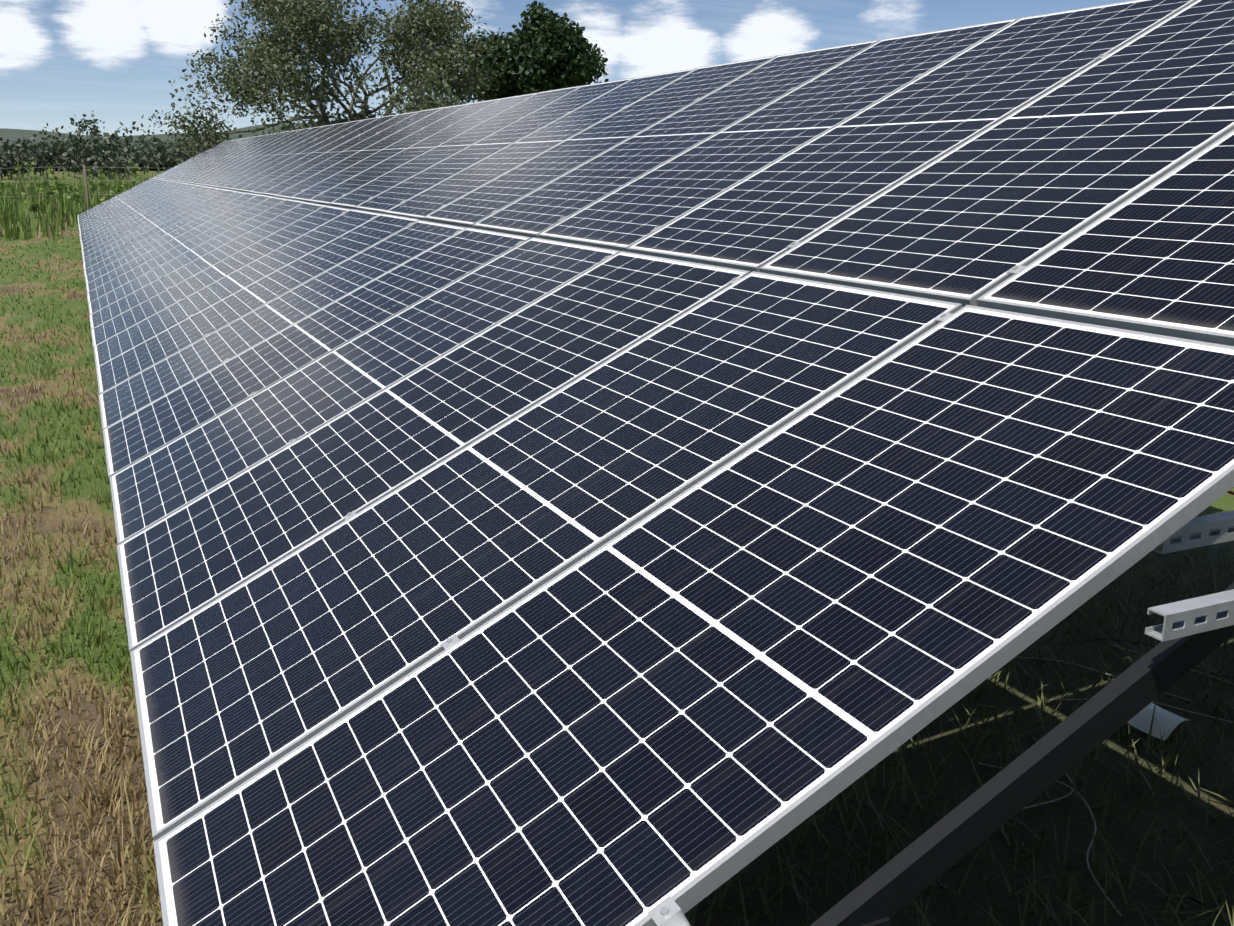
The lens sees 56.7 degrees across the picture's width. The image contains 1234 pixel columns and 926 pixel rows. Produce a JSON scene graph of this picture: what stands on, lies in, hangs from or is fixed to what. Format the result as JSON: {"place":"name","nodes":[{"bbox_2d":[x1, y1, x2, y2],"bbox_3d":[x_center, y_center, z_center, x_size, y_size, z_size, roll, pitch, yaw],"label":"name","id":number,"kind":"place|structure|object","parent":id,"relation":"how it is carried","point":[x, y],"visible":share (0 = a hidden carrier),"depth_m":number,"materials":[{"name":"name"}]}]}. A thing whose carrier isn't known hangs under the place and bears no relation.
{"place":"outdoors","nodes":[
{"label":"outdoors","id":0,"kind":"place"},
{"bbox_2d":[0,110,309,179],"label":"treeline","id":1,"kind":"object","parent":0,"point":[103,153],"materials":[{"name":"green plant"}]},
{"bbox_2d":[0,123,315,167],"bbox_3d":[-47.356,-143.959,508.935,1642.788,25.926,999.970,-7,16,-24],"label":"ridge","id":2,"kind":"structure","parent":0,"point":[11,135],"depth_m":530.14,"materials":[{"name":"green plant"}]},
{"bbox_2d":[0,0,1131,135],"label":"sky","id":3,"kind":"structure","parent":0,"point":[60,60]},
{"bbox_2d":[0,168,1233,925],"bbox_3d":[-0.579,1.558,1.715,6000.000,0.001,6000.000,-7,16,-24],"label":"ground","id":4,"kind":"structure","parent":0,"point":[1210,772],"depth_m":3.81,"materials":[{"name":"green plant"}]},
{"bbox_2d":[0,165,136,209],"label":"fence","id":5,"kind":"object","parent":4,"relation":"on","point":[85,180],"visible":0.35,"depth_m":41.76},
{"bbox_2d":[0,156,160,239],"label":"weeds","id":6,"kind":"object","parent":4,"relation":"on","point":[61,191],"visible":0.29,"depth_m":44.05,"materials":[{"name":"green plant"}]},
{"bbox_2d":[141,0,510,160],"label":"mesquite tree","id":7,"kind":"object","parent":4,"relation":"on","point":[438,21],"depth_m":40.91,"materials":[{"name":"green plant"}]},
{"bbox_2d":[104,54,1233,925],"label":"racking","id":8,"kind":"object","parent":4,"relation":"on","point":[1192,632],"visible":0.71,"depth_m":1.90,"materials":[{"name":"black metal"}]},
{"bbox_2d":[77,0,1233,925],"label":"solar panel frames","id":9,"kind":"structure","parent":8,"relation":"on","point":[830,786],"depth_m":3.15,"materials":[{"name":"silver metal"}]},
{"bbox_2d":[78,0,1233,925],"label":"solar panels","id":10,"kind":"object","parent":9,"relation":"in","point":[633,726],"visible":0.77,"depth_m":3.29,"materials":[{"name":"blue glass"}]},
{"bbox_2d":[978,490,1233,916],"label":"cables","id":11,"kind":"object","parent":4,"relation":"on","point":[1072,790],"visible":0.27,"depth_m":4.08,"materials":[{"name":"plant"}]},
{"bbox_2d":[1123,702,1200,748],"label":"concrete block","id":12,"kind":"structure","parent":4,"relation":"on","point":[1168,722],"depth_m":4.00,"materials":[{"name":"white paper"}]},
{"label":"dark tree wood","id":13,"kind":"object","parent":4,"relation":"on","visible":0},
{"bbox_2d":[461,0,608,100],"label":"tree","id":14,"kind":"object","parent":13,"relation":"attached to","point":[548,51],"visible":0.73,"depth_m":65.59,"materials":[{"name":"green plant"}]}
]}

